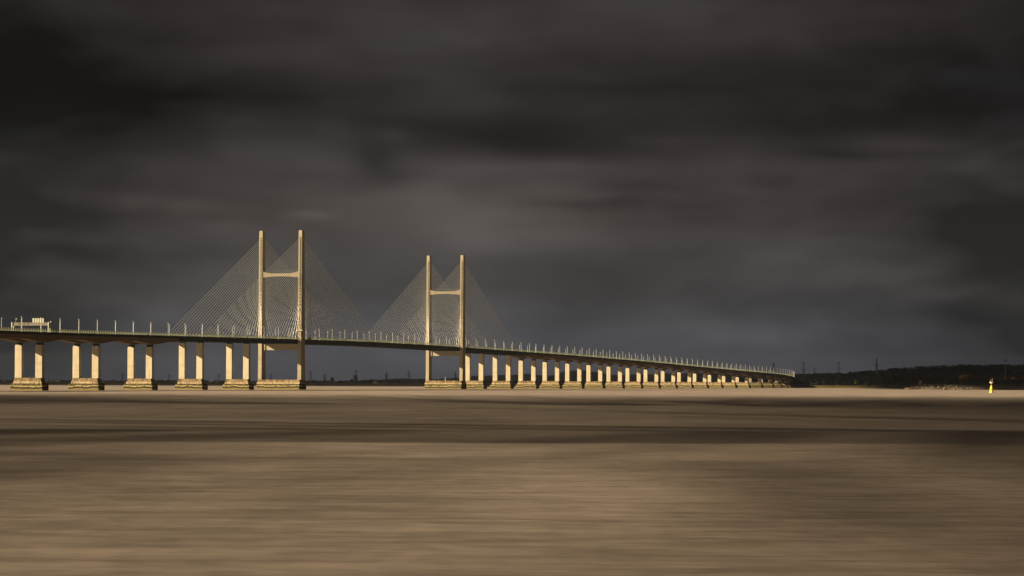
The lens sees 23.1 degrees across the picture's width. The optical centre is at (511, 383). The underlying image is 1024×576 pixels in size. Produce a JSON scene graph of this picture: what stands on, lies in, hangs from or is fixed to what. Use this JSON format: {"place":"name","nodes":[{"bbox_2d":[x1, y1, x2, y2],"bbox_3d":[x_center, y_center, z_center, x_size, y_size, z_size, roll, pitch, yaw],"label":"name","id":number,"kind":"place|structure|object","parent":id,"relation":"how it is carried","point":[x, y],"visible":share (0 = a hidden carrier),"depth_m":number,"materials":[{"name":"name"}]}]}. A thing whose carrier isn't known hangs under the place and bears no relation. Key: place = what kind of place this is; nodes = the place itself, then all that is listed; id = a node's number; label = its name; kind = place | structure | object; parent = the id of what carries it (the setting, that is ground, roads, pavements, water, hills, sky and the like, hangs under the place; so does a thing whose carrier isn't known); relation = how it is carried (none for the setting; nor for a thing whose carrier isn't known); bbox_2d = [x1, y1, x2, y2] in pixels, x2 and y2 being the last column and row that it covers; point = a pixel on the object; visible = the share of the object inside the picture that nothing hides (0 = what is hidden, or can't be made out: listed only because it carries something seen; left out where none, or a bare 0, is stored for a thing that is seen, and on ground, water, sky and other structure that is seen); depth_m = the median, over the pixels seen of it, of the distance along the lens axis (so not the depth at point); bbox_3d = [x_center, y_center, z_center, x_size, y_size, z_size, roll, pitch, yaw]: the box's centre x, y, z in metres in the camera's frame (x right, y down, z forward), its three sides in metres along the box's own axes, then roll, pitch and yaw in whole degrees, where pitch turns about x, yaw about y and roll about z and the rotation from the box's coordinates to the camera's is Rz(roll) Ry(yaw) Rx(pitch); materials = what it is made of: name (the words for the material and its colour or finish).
{"place":"outdoors","nodes":[
{"label":"outdoors","id":0,"kind":"place"},
{"bbox_2d":[0,381,911,387],"bbox_3d":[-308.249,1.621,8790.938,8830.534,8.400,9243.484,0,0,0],"label":"land","id":1,"kind":"structure","parent":0,"point":[514,384],"depth_m":5505.28,"materials":[{"name":"brown plant"}]},
{"bbox_2d":[0,379,513,383],"bbox_3d":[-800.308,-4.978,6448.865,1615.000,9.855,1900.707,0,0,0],"label":"treeline","id":2,"kind":"object","parent":1,"relation":"on","point":[325,381],"visible":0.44,"depth_m":6067.15,"materials":[{"name":"green plant"}]},
{"bbox_2d":[472,377,766,383],"bbox_3d":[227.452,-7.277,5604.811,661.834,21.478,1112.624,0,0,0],"label":"treeline","id":3,"kind":"object","parent":1,"relation":"on","point":[563,381],"visible":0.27,"depth_m":5483.66,"materials":[{"name":"green plant"}]},
{"bbox_2d":[763,378,876,385],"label":"shore woodland","id":4,"kind":"object","parent":1,"relation":"on","point":[830,382],"visible":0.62,"depth_m":4768.04,"materials":[{"name":"green plant"}]},
{"bbox_2d":[873,371,960,386],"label":"bare woodland","id":5,"kind":"object","parent":1,"relation":"on","point":[902,379],"visible":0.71,"depth_m":4369.26,"materials":[{"name":"brown plant"}]},
{"bbox_2d":[0,384,1023,575],"bbox_3d":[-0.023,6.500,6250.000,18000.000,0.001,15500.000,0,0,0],"label":"water","id":6,"kind":"structure","parent":0,"point":[212,480],"depth_m":164.69,"materials":[{"name":"brown liquid"}]},
{"bbox_2d":[10,343,48,390],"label":"bridge pier","id":7,"kind":"structure","parent":6,"relation":"in","point":[36,383],"depth_m":1808.43,"materials":[{"name":"concrete"}]},
{"bbox_2d":[68,344,104,389],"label":"bridge pier","id":8,"kind":"structure","parent":6,"relation":"in","point":[78,382],"depth_m":1903.22,"materials":[{"name":"concrete"}]},
{"bbox_2d":[0,327,184,344],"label":"bridge deck","id":9,"kind":"structure","parent":8,"relation":"on","point":[31,335],"depth_m":1882.60,"materials":[{"name":"concrete"}]},
{"bbox_2d":[11,318,50,331],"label":"sign gantry","id":10,"kind":"object","parent":9,"relation":"on","point":[37,321],"visible":0.96,"depth_m":1811.91,"materials":[{"name":"metal"}]},
{"bbox_2d":[123,345,157,389],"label":"bridge pier","id":11,"kind":"structure","parent":6,"relation":"in","point":[133,382],"depth_m":1997.43,"materials":[{"name":"concrete"}]},
{"bbox_2d":[175,342,207,389],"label":"bridge pier","id":12,"kind":"structure","parent":6,"relation":"in","point":[185,383],"depth_m":2091.37,"materials":[{"name":"concrete"}]},
{"bbox_2d":[222,343,253,389],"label":"bridge pier","id":13,"kind":"structure","parent":6,"relation":"in","point":[232,383],"depth_m":2185.09,"materials":[{"name":"concrete"}]},
{"bbox_2d":[173,230,377,389],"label":"bridge pylon","id":14,"kind":"object","parent":6,"relation":"in","point":[299,383],"visible":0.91,"depth_m":2277.03,"materials":[{"name":"concrete"}]},
{"bbox_2d":[164,333,529,354],"bbox_3d":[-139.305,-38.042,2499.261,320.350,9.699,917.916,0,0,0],"label":"bridge deck","id":15,"kind":"structure","parent":14,"relation":"hanging from","point":[336,342],"depth_m":2408.07,"materials":[{"name":"grey concrete"}]},
{"bbox_2d":[365,255,519,388],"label":"bridge pylon","id":16,"kind":"object","parent":6,"relation":"in","point":[459,384],"visible":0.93,"depth_m":2711.37,"materials":[{"name":"concrete"}]},
{"bbox_2d":[465,353,486,388],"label":"bridge pier","id":17,"kind":"structure","parent":6,"relation":"in","point":[480,384],"depth_m":2806.53,"materials":[{"name":"concrete"}]},
{"bbox_2d":[490,355,513,388],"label":"bridge pier","id":18,"kind":"structure","parent":6,"relation":"in","point":[497,384],"depth_m":2899.80,"materials":[{"name":"concrete"}]},
{"bbox_2d":[660,370,677,387],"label":"bridge pier","id":19,"kind":"structure","parent":6,"relation":"in","point":[671,384],"depth_m":3647.43,"materials":[{"name":"concrete"}]},
{"bbox_2d":[677,371,693,387],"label":"bridge pier","id":20,"kind":"structure","parent":6,"relation":"in","point":[688,384],"depth_m":3740.87,"materials":[{"name":"concrete"}]},
{"bbox_2d":[722,375,737,387],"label":"bridge pier","id":21,"kind":"structure","parent":6,"relation":"in","point":[732,384],"depth_m":4020.81,"materials":[{"name":"concrete"}]},
{"bbox_2d":[736,376,750,387],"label":"bridge pier","id":22,"kind":"structure","parent":6,"relation":"in","point":[745,384],"depth_m":4113.92,"materials":[{"name":"concrete"}]},
{"bbox_2d":[749,377,762,387],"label":"bridge pier","id":23,"kind":"structure","parent":6,"relation":"in","point":[758,384],"depth_m":4207.19,"materials":[{"name":"concrete"}]},
{"bbox_2d":[761,378,773,387],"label":"bridge pier","id":24,"kind":"structure","parent":6,"relation":"in","point":[768,385],"depth_m":4300.84,"materials":[{"name":"concrete"}]},
{"bbox_2d":[773,379,782,387],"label":"bridge pier","id":25,"kind":"structure","parent":6,"relation":"in","point":[778,384],"depth_m":4394.95,"materials":[{"name":"concrete"}]},
{"bbox_2d":[775,380,788,387],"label":"bridge pier","id":26,"kind":"structure","parent":6,"relation":"in","point":[785,384],"depth_m":4491.60,"materials":[{"name":"concrete"}]},
{"bbox_2d":[511,350,793,381],"bbox_3d":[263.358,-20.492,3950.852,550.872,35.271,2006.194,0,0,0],"label":"bridge deck","id":27,"kind":"structure","parent":26,"relation":"on","point":[604,360],"depth_m":3486.65,"materials":[{"name":"concrete"}]},
{"bbox_2d":[989,382,993,392],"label":"navigation buoy","id":28,"kind":"object","parent":6,"relation":"on","point":[991,388],"visible":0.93,"depth_m":2048.98,"materials":[{"name":"yellow paint"}]},
{"bbox_2d":[0,0,1023,381],"label":"sky","id":29,"kind":"structure","parent":0,"point":[755,184],"materials":[{"name":"grey"}]},
{"bbox_2d":[307,370,756,383],"bbox_3d":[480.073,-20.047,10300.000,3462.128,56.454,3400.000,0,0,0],"label":"hills","id":30,"kind":"structure","parent":0,"point":[594,376],"depth_m":9195.57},
{"bbox_2d":[874,358,878,376],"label":"transmission tower","id":31,"kind":"structure","parent":0,"point":[876,367],"depth_m":5298.81,"materials":[{"name":"metal"}]},
{"bbox_2d":[756,366,1023,384],"bbox_3d":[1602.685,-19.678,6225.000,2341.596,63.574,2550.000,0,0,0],"label":"hillside","id":32,"kind":"structure","parent":0,"point":[987,372],"depth_m":5412.68,"materials":[{"name":"black plant"}]},
{"bbox_2d":[739,364,1023,383],"bbox_3d":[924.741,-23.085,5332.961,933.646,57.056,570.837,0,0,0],"label":"hillside woodland","id":33,"kind":"object","parent":32,"relation":"on","point":[904,369],"visible":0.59,"depth_m":5446.98,"materials":[{"name":"green plant"}]},
{"bbox_2d":[901,384,1023,389],"bbox_3d":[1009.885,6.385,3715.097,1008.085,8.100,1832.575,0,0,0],"label":"foreshore","id":34,"kind":"structure","parent":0,"point":[987,387],"depth_m":3238.49,"materials":[{"name":"brown sand"}]},
{"bbox_2d":[959,374,968,380],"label":"bush","id":35,"kind":"object","parent":34,"relation":"on","point":[964,377],"visible":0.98,"depth_m":3486.38,"materials":[{"name":"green plant"}]},
{"bbox_2d":[924,377,1023,384],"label":"evergreen scrub","id":36,"kind":"object","parent":34,"relation":"on","point":[956,381],"visible":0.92,"depth_m":3429.85,"materials":[{"name":"green plant"}]},
{"bbox_2d":[960,382,1023,386],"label":"shore bramble","id":37,"kind":"object","parent":34,"relation":"on","point":[1000,384],"visible":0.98,"depth_m":3305.05,"materials":[{"name":"brown plant"}]},
{"label":"seabed","id":38,"kind":"structure","parent":0,"visible":0},
{"bbox_2d":[516,359,538,388],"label":"bridge pier","id":39,"kind":"structure","parent":38,"relation":"in","point":[523,384],"depth_m":2993.45,"materials":[{"name":"concrete"}]},
{"bbox_2d":[540,361,562,388],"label":"bridge pier","id":40,"kind":"structure","parent":38,"relation":"in","point":[547,384],"depth_m":3086.82,"materials":[{"name":"concrete"}]},
{"bbox_2d":[563,362,584,388],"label":"bridge pier","id":41,"kind":"structure","parent":38,"relation":"in","point":[569,384],"depth_m":3180.39,"materials":[{"name":"concrete"}]},
{"bbox_2d":[585,364,604,388],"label":"bridge pier","id":42,"kind":"structure","parent":38,"relation":"in","point":[599,383],"depth_m":3273.74,"materials":[{"name":"concrete"}]},
{"bbox_2d":[605,365,624,387],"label":"bridge pier","id":43,"kind":"structure","parent":38,"relation":"in","point":[610,384],"depth_m":3367.30,"materials":[{"name":"concrete"}]},
{"bbox_2d":[624,367,643,387],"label":"bridge pier","id":44,"kind":"structure","parent":38,"relation":"in","point":[629,384],"depth_m":3460.61,"materials":[{"name":"concrete"}]},
{"bbox_2d":[643,368,660,387],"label":"bridge pier","id":45,"kind":"structure","parent":38,"relation":"in","point":[647,384],"depth_m":3553.95,"materials":[{"name":"concrete"}]},
{"bbox_2d":[692,373,708,387],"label":"bridge pier","id":46,"kind":"structure","parent":38,"relation":"in","point":[703,384],"depth_m":3833.97,"materials":[{"name":"concrete"}]},
{"bbox_2d":[708,374,723,387],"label":"bridge pier","id":47,"kind":"structure","parent":38,"relation":"in","point":[711,384],"depth_m":3927.62,"materials":[{"name":"concrete"}]}
]}

